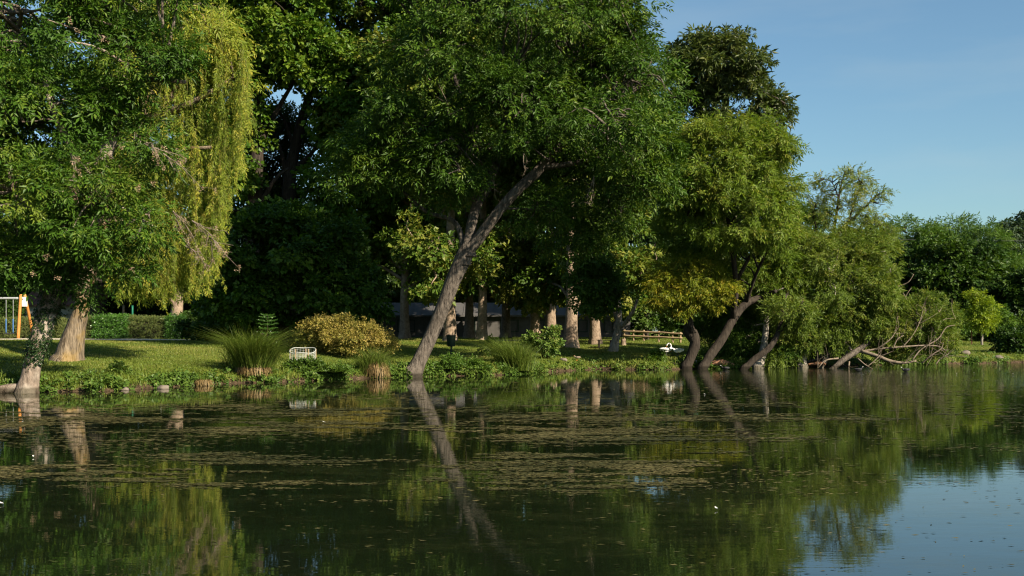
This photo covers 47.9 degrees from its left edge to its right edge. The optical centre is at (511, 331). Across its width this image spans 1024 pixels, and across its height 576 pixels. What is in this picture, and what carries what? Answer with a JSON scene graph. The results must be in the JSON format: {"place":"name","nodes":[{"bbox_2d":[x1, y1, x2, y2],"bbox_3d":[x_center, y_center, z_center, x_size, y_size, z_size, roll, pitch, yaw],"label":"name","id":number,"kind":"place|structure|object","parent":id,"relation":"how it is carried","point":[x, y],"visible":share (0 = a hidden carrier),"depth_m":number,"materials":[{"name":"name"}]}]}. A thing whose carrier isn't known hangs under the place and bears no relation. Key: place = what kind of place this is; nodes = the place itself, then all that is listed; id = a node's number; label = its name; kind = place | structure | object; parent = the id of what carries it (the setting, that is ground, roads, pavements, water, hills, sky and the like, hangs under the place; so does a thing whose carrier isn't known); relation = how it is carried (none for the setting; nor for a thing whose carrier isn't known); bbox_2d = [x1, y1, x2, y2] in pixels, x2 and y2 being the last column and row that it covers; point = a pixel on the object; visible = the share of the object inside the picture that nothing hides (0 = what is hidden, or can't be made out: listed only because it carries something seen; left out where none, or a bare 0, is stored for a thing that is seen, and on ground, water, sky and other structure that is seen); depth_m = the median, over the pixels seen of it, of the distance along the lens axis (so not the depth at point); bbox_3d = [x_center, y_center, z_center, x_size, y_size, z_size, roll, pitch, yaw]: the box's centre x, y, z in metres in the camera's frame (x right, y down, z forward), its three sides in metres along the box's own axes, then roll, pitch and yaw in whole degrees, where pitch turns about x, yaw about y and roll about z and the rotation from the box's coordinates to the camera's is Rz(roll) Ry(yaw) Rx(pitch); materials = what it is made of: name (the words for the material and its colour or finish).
{"place":"outdoors","nodes":[
{"label":"outdoors","id":0,"kind":"place"},
{"bbox_2d":[0,338,188,340],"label":"path","id":1,"kind":"structure","parent":0,"point":[112,339],"depth_m":69.63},
{"bbox_2d":[0,363,1023,575],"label":"pond water","id":2,"kind":"structure","parent":0,"point":[706,528],"depth_m":15.06,"materials":[{"name":"green liquid"}]},
{"bbox_2d":[0,383,16,392],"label":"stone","id":3,"kind":"object","parent":2,"relation":"in","point":[7,388],"visible":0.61,"depth_m":37.39,"materials":[{"name":"beige stone"}]},
{"bbox_2d":[157,385,168,388],"bbox_3d":[-12.180,1.970,40.167,0.432,0.208,0.399,0,0,0],"label":"stone","id":4,"kind":"object","parent":2,"relation":"in","point":[163,387],"visible":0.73,"depth_m":40.06,"materials":[{"name":"beige stone"}]},
{"bbox_2d":[193,375,213,385],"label":"sedge tussock","id":5,"kind":"object","parent":2,"relation":"in","point":[203,382],"visible":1,"depth_m":42.39,"materials":[{"name":"plant"}]},
{"bbox_2d":[346,345,398,378],"bbox_3d":[-5.644,1.227,49.523,3.567,1.565,3.178,0,0,-39],"label":"sedge tussock","id":6,"kind":"object","parent":2,"relation":"in","point":[372,363],"visible":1,"depth_m":49.23,"materials":[{"name":"plant"}]},
{"bbox_2d":[0,369,1023,575],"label":"pond weed","id":7,"kind":"object","parent":2,"relation":"on","point":[655,467],"visible":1,"depth_m":21.43,"materials":[{"name":"green plant"}]},
{"bbox_2d":[806,274,970,368],"bbox_3d":[20.818,-0.411,63.292,9.116,5.544,5.977,0,0,0],"label":"fallen willow","id":8,"kind":"object","parent":2,"relation":"in","point":[918,330],"visible":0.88,"depth_m":62.97,"materials":[{"name":"green plant"}]},
{"bbox_2d":[0,331,1023,391],"bbox_3d":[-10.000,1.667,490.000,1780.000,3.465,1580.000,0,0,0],"label":"ground","id":9,"kind":"structure","parent":0,"point":[355,376],"depth_m":54.88,"materials":[{"name":"green plant"}]},
{"bbox_2d":[0,288,27,322],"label":"dark hedge","id":10,"kind":"object","parent":9,"relation":"on","point":[8,308],"visible":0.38,"depth_m":85.41,"materials":[{"name":"green plant"}]},
{"bbox_2d":[0,294,31,337],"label":"swing set","id":11,"kind":"object","parent":9,"relation":"on","point":[22,301],"visible":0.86,"depth_m":75.05,"materials":[{"name":"wood"}]},
{"bbox_2d":[0,316,68,338],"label":"hedge","id":12,"kind":"object","parent":9,"relation":"on","point":[24,328],"visible":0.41,"depth_m":79.46,"materials":[{"name":"green plant"}]},
{"bbox_2d":[0,206,74,315],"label":"broadleaf tree","id":13,"kind":"object","parent":9,"relation":"on","point":[14,230],"visible":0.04,"depth_m":102.11,"materials":[{"name":"green plant"}]},
{"bbox_2d":[25,288,121,322],"bbox_3d":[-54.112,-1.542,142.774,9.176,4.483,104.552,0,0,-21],"label":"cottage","id":14,"kind":"structure","parent":9,"relation":"on","point":[66,312],"depth_m":95.00,"materials":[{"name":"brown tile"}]},
{"bbox_2d":[85,315,95,338],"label":"hedge","id":15,"kind":"object","parent":9,"relation":"on","point":[88,334],"visible":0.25,"depth_m":73.70,"materials":[{"name":"green plant"}]},
{"bbox_2d":[33,235,162,321],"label":"broadleaf tree","id":16,"kind":"object","parent":9,"relation":"on","point":[113,306],"visible":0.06,"depth_m":97.67,"materials":[{"name":"green plant"}]},
{"bbox_2d":[0,0,199,322],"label":"tall plane tree","id":17,"kind":"object","parent":9,"relation":"on","point":[2,23],"visible":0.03,"depth_m":82.15,"materials":[{"name":"green plant"}]},
{"bbox_2d":[90,312,135,338],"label":"laurel hedge","id":18,"kind":"object","parent":9,"relation":"on","point":[108,326],"visible":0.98,"depth_m":73.42,"materials":[{"name":"green plant"}]},
{"bbox_2d":[106,359,134,374],"bbox_3d":[-13.800,1.293,40.561,0.940,0.672,0.867,0,0,-42],"label":"dock plant","id":19,"kind":"object","parent":9,"relation":"on","point":[120,366],"visible":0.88,"depth_m":40.42,"materials":[{"name":"green plant"}]},
{"bbox_2d":[0,0,241,392],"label":"ash tree","id":20,"kind":"object","parent":9,"relation":"on","point":[72,230],"visible":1,"depth_m":36.65,"materials":[{"name":"green plant"}]},
{"bbox_2d":[127,313,168,338],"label":"hedge","id":21,"kind":"object","parent":9,"relation":"on","point":[152,328],"visible":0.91,"depth_m":73.66,"materials":[{"name":"green plant"}]},
{"bbox_2d":[126,176,184,313],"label":"broadleaf tree","id":22,"kind":"object","parent":9,"relation":"on","point":[133,295],"visible":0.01,"depth_m":104.42,"materials":[{"name":"green plant"}]},
{"bbox_2d":[96,217,219,320],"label":"lopped tree","id":23,"kind":"object","parent":9,"relation":"on","point":[178,308],"visible":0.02,"depth_m":79.68,"materials":[{"name":"green plant"}]},
{"bbox_2d":[48,0,271,361],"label":"weeping willow","id":24,"kind":"object","parent":9,"relation":"on","point":[225,71],"visible":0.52,"depth_m":44.65,"materials":[{"name":"green plant"}]},
{"bbox_2d":[161,313,186,338],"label":"laurel hedge","id":25,"kind":"object","parent":9,"relation":"on","point":[170,326],"visible":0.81,"depth_m":73.43,"materials":[{"name":"green plant"}]},
{"bbox_2d":[125,182,246,321],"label":"broadleaf tree","id":26,"kind":"object","parent":9,"relation":"on","point":[155,310],"visible":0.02,"depth_m":97.52,"materials":[{"name":"green plant"}]},
{"bbox_2d":[176,309,226,338],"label":"dark hedge","id":27,"kind":"object","parent":9,"relation":"on","point":[187,313],"visible":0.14,"depth_m":78.39,"materials":[{"name":"green plant"}]},
{"bbox_2d":[173,316,251,340],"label":"shade shrub","id":28,"kind":"object","parent":9,"relation":"on","point":[187,329],"visible":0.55,"depth_m":65.89,"materials":[{"name":"green plant"}]},
{"bbox_2d":[209,347,232,364],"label":"sedge tussock","id":29,"kind":"object","parent":9,"relation":"on","point":[226,360],"visible":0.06,"depth_m":46.72,"materials":[{"name":"green plant"}]},
{"bbox_2d":[181,345,311,361],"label":"grass seed heads","id":30,"kind":"object","parent":9,"relation":"on","point":[209,349],"depth_m":51.47,"materials":[{"name":"beige plant"}]},
{"bbox_2d":[167,0,346,335],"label":"tall plane tree","id":31,"kind":"object","parent":9,"relation":"on","point":[286,54],"visible":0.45,"depth_m":77.58,"materials":[{"name":"green plant"}]},
{"bbox_2d":[194,322,327,375],"bbox_3d":[-10.031,0.649,44.973,6.168,2.219,6.579,0,0,-23],"label":"sedge tussock","id":32,"kind":"object","parent":9,"relation":"on","point":[246,355],"visible":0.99,"depth_m":44.69,"materials":[{"name":"plant"}]},
{"bbox_2d":[256,313,278,342],"bbox_3d":[-10.615,0.295,50.004,1.138,2.179,1.158,0,0,0],"label":"fir sapling","id":33,"kind":"object","parent":9,"relation":"on","point":[266,318],"visible":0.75,"depth_m":49.98,"materials":[{"name":"green plant"}]},
{"bbox_2d":[237,95,319,335],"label":"slim lime tree","id":34,"kind":"object","parent":9,"relation":"on","point":[288,113],"visible":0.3,"depth_m":87.39,"materials":[{"name":"green plant"}]},
{"bbox_2d":[187,194,398,346],"bbox_3d":[-11.334,-2.978,59.917,11.120,8.586,8.842,0,0,0],"label":"spreading maple","id":35,"kind":"object","parent":9,"relation":"on","point":[321,266],"visible":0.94,"depth_m":57.98,"materials":[{"name":"green plant"}]},
{"bbox_2d":[289,347,315,358],"bbox_3d":[-9.121,1.044,50.205,1.170,0.708,1.059,0,0,0],"label":"bench","id":36,"kind":"object","parent":9,"relation":"on","point":[294,354],"visible":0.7,"depth_m":50.18,"materials":[{"name":"white wood"}]},
{"bbox_2d":[281,355,352,376],"bbox_3d":[-8.125,1.417,47.675,3.113,0.944,1.979,0,0,-24],"label":"bramble","id":37,"kind":"object","parent":9,"relation":"on","point":[313,363],"visible":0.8,"depth_m":47.16,"materials":[{"name":"green plant"}]},
{"bbox_2d":[292,311,401,356],"bbox_3d":[-7.820,0.185,54.222,5.400,2.316,4.124,0,0,0],"label":"golden shrub","id":38,"kind":"object","parent":9,"relation":"on","point":[340,334],"visible":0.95,"depth_m":53.67,"materials":[{"name":"yellow plant"}]},
{"bbox_2d":[271,0,446,337],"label":"tall plane tree","id":39,"kind":"object","parent":9,"relation":"on","point":[335,99],"visible":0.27,"depth_m":79.08,"materials":[{"name":"green plant"}]},
{"bbox_2d":[305,0,455,338],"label":"plane tree","id":40,"kind":"object","parent":9,"relation":"on","point":[401,274],"visible":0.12,"depth_m":81.05,"materials":[{"name":"green plant"}]},
{"bbox_2d":[375,197,456,302],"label":"broadleaf tree","id":41,"kind":"object","parent":9,"relation":"on","point":[394,284],"visible":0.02,"depth_m":110.38,"materials":[{"name":"green plant"}]},
{"bbox_2d":[349,0,517,340],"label":"plane tree","id":42,"kind":"object","parent":9,"relation":"on","point":[423,252],"visible":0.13,"depth_m":70.55,"materials":[{"name":"green plant"}]},
{"bbox_2d":[446,335,455,354],"bbox_3d":[-3.087,0.732,58.480,0.520,1.100,0.515,0,0,0],"label":"litter bin","id":43,"kind":"object","parent":9,"relation":"on","point":[451,339],"visible":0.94,"depth_m":58.31,"materials":[{"name":"green metal"}]},
{"bbox_2d":[368,6,550,339],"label":"plane tree","id":44,"kind":"object","parent":9,"relation":"on","point":[503,252],"visible":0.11,"depth_m":74.58,"materials":[{"name":"green plant"}]},
{"bbox_2d":[427,351,492,370],"bbox_3d":[-2.540,1.347,52.344,3.522,1.010,2.153,0,0,0],"label":"nettle patch","id":45,"kind":"object","parent":9,"relation":"on","point":[454,362],"visible":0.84,"depth_m":52.10,"materials":[{"name":"green plant"}]},
{"bbox_2d":[400,204,519,302],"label":"broadleaf tree","id":46,"kind":"object","parent":9,"relation":"on","point":[475,298],"depth_m":114.06,"materials":[{"name":"green plant"}]},
{"bbox_2d":[410,15,526,337],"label":"plane tree","id":47,"kind":"object","parent":9,"relation":"on","point":[469,331],"visible":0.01,"depth_m":85.76,"materials":[{"name":"green plant"}]},
{"bbox_2d":[372,303,629,337],"bbox_3d":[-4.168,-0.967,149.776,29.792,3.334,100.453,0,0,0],"label":"park building","id":48,"kind":"structure","parent":9,"relation":"on","point":[420,314],"depth_m":100.00,"materials":[{"name":"grey concrete"}]},
{"bbox_2d":[397,320,414,331],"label":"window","id":49,"kind":"structure","parent":48,"relation":"in","point":[397,320],"depth_m":99.93,"materials":[{"name":"black glass"}]},
{"bbox_2d":[578,320,587,331],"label":"window","id":50,"kind":"structure","parent":48,"relation":"in","point":[578,320],"depth_m":99.93,"materials":[{"name":"black glass"}]},
{"bbox_2d":[604,320,621,331],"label":"window","id":51,"kind":"structure","parent":48,"relation":"in","point":[604,320],"depth_m":99.93,"materials":[{"name":"black glass"}]},
{"bbox_2d":[446,210,557,337],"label":"plane tree","id":52,"kind":"object","parent":9,"relation":"on","point":[505,331],"depth_m":91.63,"materials":[{"name":"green plant"}]},
{"bbox_2d":[461,336,548,370],"bbox_3d":[-0.651,0.908,54.521,5.594,1.864,5.500,0,0,0],"label":"sedge tussock","id":53,"kind":"object","parent":9,"relation":"on","point":[520,358],"visible":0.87,"depth_m":54.00,"materials":[{"name":"green plant"}]},
{"bbox_2d":[309,0,702,377],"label":"leaning tree","id":54,"kind":"object","parent":9,"relation":"on","point":[564,97],"visible":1,"depth_m":49.18,"materials":[{"name":"green plant"}]},
{"bbox_2d":[0,351,1023,391],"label":"bank weeds","id":55,"kind":"object","parent":9,"relation":"on","point":[394,371],"visible":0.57,"depth_m":49.81,"materials":[{"name":"green plant"}]},
{"bbox_2d":[477,205,562,337],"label":"plane tree","id":56,"kind":"object","parent":9,"relation":"on","point":[535,313],"depth_m":85.56,"materials":[{"name":"green plant"}]},
{"bbox_2d":[476,324,565,358],"bbox_3d":[0.436,0.570,59.001,4.615,1.927,2.221,0,0,-24],"label":"leafy shrub","id":57,"kind":"object","parent":9,"relation":"on","point":[550,346],"visible":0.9,"depth_m":59.08,"materials":[{"name":"green plant"}]},
{"bbox_2d":[475,195,566,302],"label":"broadleaf tree","id":58,"kind":"object","parent":9,"relation":"on","point":[492,300],"depth_m":112.82,"materials":[{"name":"green plant"}]},
{"bbox_2d":[492,172,565,338],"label":"plane tree","id":59,"kind":"object","parent":9,"relation":"on","point":[551,312],"visible":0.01,"depth_m":82.08,"materials":[{"name":"green plant"}]},
{"bbox_2d":[486,0,675,347],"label":"plane tree","id":60,"kind":"object","parent":9,"relation":"on","point":[540,271],"visible":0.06,"depth_m":71.76,"materials":[{"name":"green plant"}]},
{"bbox_2d":[561,245,637,351],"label":"forked tree","id":61,"kind":"object","parent":9,"relation":"on","point":[592,294],"visible":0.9,"depth_m":65.18,"materials":[{"name":"green plant"}]},
{"bbox_2d":[517,104,690,344],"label":"plane tree","id":62,"kind":"object","parent":9,"relation":"on","point":[595,334],"visible":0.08,"depth_m":75.65,"materials":[{"name":"green plant"}]},
{"bbox_2d":[621,339,625,344],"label":"tree stump","id":63,"kind":"object","parent":9,"relation":"on","point":[623,341],"visible":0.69,"depth_m":73.85,"materials":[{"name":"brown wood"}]},
{"bbox_2d":[610,209,684,336],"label":"broadleaf tree","id":64,"kind":"object","parent":9,"relation":"on","point":[645,241],"visible":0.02,"depth_m":110.30,"materials":[{"name":"green plant"}]},
{"bbox_2d":[622,330,682,342],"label":"rail fence","id":65,"kind":"object","parent":9,"relation":"on","point":[633,335],"visible":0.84,"depth_m":79.94,"materials":[{"name":"brown wood"}]},
{"bbox_2d":[642,345,667,360],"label":"bush","id":66,"kind":"object","parent":9,"relation":"on","point":[656,354],"visible":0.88,"depth_m":61.42,"materials":[{"name":"green plant"}]},
{"bbox_2d":[622,236,700,339],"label":"round shrub tree","id":67,"kind":"object","parent":9,"relation":"on","point":[649,321],"visible":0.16,"depth_m":83.86,"materials":[{"name":"green plant"}]},
{"bbox_2d":[659,343,671,355],"bbox_3d":[8.578,1.014,64.481,0.647,0.768,0.503,0,0,22],"label":"swan","id":68,"kind":"object","parent":9,"relation":"on","point":[666,348],"visible":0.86,"depth_m":64.39,"materials":[{"name":"white"}]},
{"bbox_2d":[671,348,683,355],"bbox_3d":[9.256,1.154,64.590,0.822,0.496,0.424,0,0,-12],"label":"swan","id":69,"kind":"object","parent":9,"relation":"on","point":[677,350],"visible":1,"depth_m":64.50,"materials":[{"name":"white"}]},
{"bbox_2d":[636,246,745,368],"bbox_3d":[9.105,-1.089,59.485,5.768,6.704,3.737,0,0,0],"label":"crooked willow","id":70,"kind":"object","parent":9,"relation":"on","point":[679,294],"visible":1,"depth_m":58.78,"materials":[{"name":"green plant"}]},
{"bbox_2d":[657,235,760,336],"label":"broadleaf tree","id":71,"kind":"object","parent":9,"relation":"on","point":[679,327],"visible":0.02,"depth_m":106.08,"materials":[{"name":"green plant"}]},
{"bbox_2d":[634,21,801,271],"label":"horse chestnut","id":72,"kind":"object","parent":9,"relation":"on","point":[740,69],"visible":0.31,"depth_m":87.74,"materials":[{"name":"green plant"}]},
{"bbox_2d":[712,359,734,366],"bbox_3d":[11.311,1.733,62.064,1.501,0.471,0.467,0,0,-13],"label":"log","id":73,"kind":"object","parent":9,"relation":"on","point":[717,362],"visible":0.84,"depth_m":61.88,"materials":[{"name":"brown wood"}]},
{"bbox_2d":[697,343,755,357],"bbox_3d":[12.272,0.960,64.866,4.890,1.206,2.248,0,0,-25],"label":"waterside shrub","id":74,"kind":"object","parent":9,"relation":"on","point":[701,353],"visible":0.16,"depth_m":64.23,"materials":[{"name":"green plant"}]},
{"bbox_2d":[645,105,813,369],"bbox_3d":[11.257,-4.570,59.873,9.584,13.851,10.945,0,0,0],"label":"leaning willow","id":75,"kind":"object","parent":9,"relation":"on","point":[753,189],"visible":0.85,"depth_m":57.03,"materials":[{"name":"green plant"}]},
{"bbox_2d":[682,285,805,368],"bbox_3d":[12.874,-0.573,65.036,5.183,5.705,8.097,0,0,-33],"label":"pale trunk willow","id":76,"kind":"object","parent":9,"relation":"on","point":[748,331],"visible":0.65,"depth_m":63.60,"materials":[{"name":"green plant"}]},
{"bbox_2d":[739,217,828,369],"bbox_3d":[14.585,-2.236,62.440,5.742,9.202,8.024,0,0,16],"label":"dark slanting willow","id":77,"kind":"object","parent":9,"relation":"on","point":[776,309],"visible":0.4,"depth_m":60.30,"materials":[{"name":"green plant"}]},
{"bbox_2d":[755,201,833,322],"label":"broadleaf tree","id":78,"kind":"object","parent":9,"relation":"on","point":[806,220],"visible":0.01,"depth_m":103.67,"materials":[{"name":"green plant"}]},
{"bbox_2d":[807,362,825,365],"bbox_3d":[16.778,1.782,63.436,0.988,0.258,0.218,0,0,25],"label":"driftwood","id":79,"kind":"object","parent":9,"relation":"on","point":[812,364],"visible":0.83,"depth_m":63.41,"materials":[{"name":"brown wood"}]},
{"bbox_2d":[763,220,915,368],"bbox_3d":[18.190,-1.910,64.052,8.308,8.870,8.370,0,0,29],"label":"bushy willow","id":80,"kind":"object","parent":9,"relation":"on","point":[855,261],"visible":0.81,"depth_m":62.37,"materials":[{"name":"green plant"}]},
{"bbox_2d":[800,161,904,357],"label":"airy willow","id":81,"kind":"object","parent":9,"relation":"on","point":[852,202],"visible":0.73,"depth_m":65.60,"materials":[{"name":"green plant"}]},
{"bbox_2d":[877,211,962,261],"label":"pale ash","id":82,"kind":"object","parent":9,"relation":"on","point":[933,230],"visible":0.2,"depth_m":132.70,"materials":[{"name":"green plant"}]},
{"bbox_2d":[904,347,960,356],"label":"bank shrub","id":83,"kind":"object","parent":9,"relation":"on","point":[953,354],"visible":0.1,"depth_m":72.72,"materials":[{"name":"green plant"}]},
{"bbox_2d":[886,229,1020,315],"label":"round chestnut","id":84,"kind":"object","parent":9,"relation":"on","point":[954,267],"visible":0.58,"depth_m":96.82,"materials":[{"name":"green plant"}]},
{"bbox_2d":[961,350,969,354],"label":"stone","id":85,"kind":"object","parent":9,"relation":"on","point":[966,352],"visible":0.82,"depth_m":73.78,"materials":[{"name":"beige stone"}]},
{"bbox_2d":[920,211,1019,257],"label":"pale ash","id":86,"kind":"object","parent":9,"relation":"on","point":[976,231],"visible":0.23,"depth_m":136.72,"materials":[{"name":"green plant"}]},
{"bbox_2d":[946,303,1019,340],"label":"light shrub","id":87,"kind":"object","parent":9,"relation":"on","point":[1006,319],"visible":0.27,"depth_m":89.72,"materials":[{"name":"green plant"}]},
{"bbox_2d":[962,287,1004,344],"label":"golden robinia","id":88,"kind":"object","parent":9,"relation":"on","point":[984,318],"visible":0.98,"depth_m":83.54,"materials":[{"name":"green plant"}]},
{"bbox_2d":[957,309,1023,341],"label":"laurel bank","id":89,"kind":"structure","parent":9,"relation":"on","point":[976,338],"depth_m":90.69,"materials":[{"name":"green plant"}]},
{"bbox_2d":[988,323,1023,353],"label":"corner shrub","id":90,"kind":"object","parent":9,"relation":"on","point":[1011,341],"visible":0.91,"depth_m":75.60,"materials":[{"name":"green plant"}]},
{"bbox_2d":[995,265,1023,317],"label":"dark evergreen","id":91,"kind":"object","parent":9,"relation":"on","point":[1012,294],"visible":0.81,"depth_m":94.25,"materials":[{"name":"green plant"}]},
{"bbox_2d":[995,246,1023,267],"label":"pale ash","id":92,"kind":"object","parent":9,"relation":"on","point":[1020,260],"visible":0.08,"depth_m":127.52,"materials":[{"name":"green plant"}]},
{"bbox_2d":[996,216,1023,264],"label":"distant poplar","id":93,"kind":"object","parent":9,"relation":"on","point":[1017,227],"visible":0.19,"depth_m":217.69,"materials":[{"name":"green plant"}]},
{"bbox_2d":[1007,210,1023,250],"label":"distant poplar","id":94,"kind":"object","parent":9,"relation":"on","point":[1020,214],"visible":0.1,"depth_m":225.48,"materials":[{"name":"green plant"}]},
{"bbox_2d":[3,0,1023,330],"label":"sky","id":95,"kind":"structure","parent":0,"point":[929,94],"materials":[{"name":"blue"}]}
]}

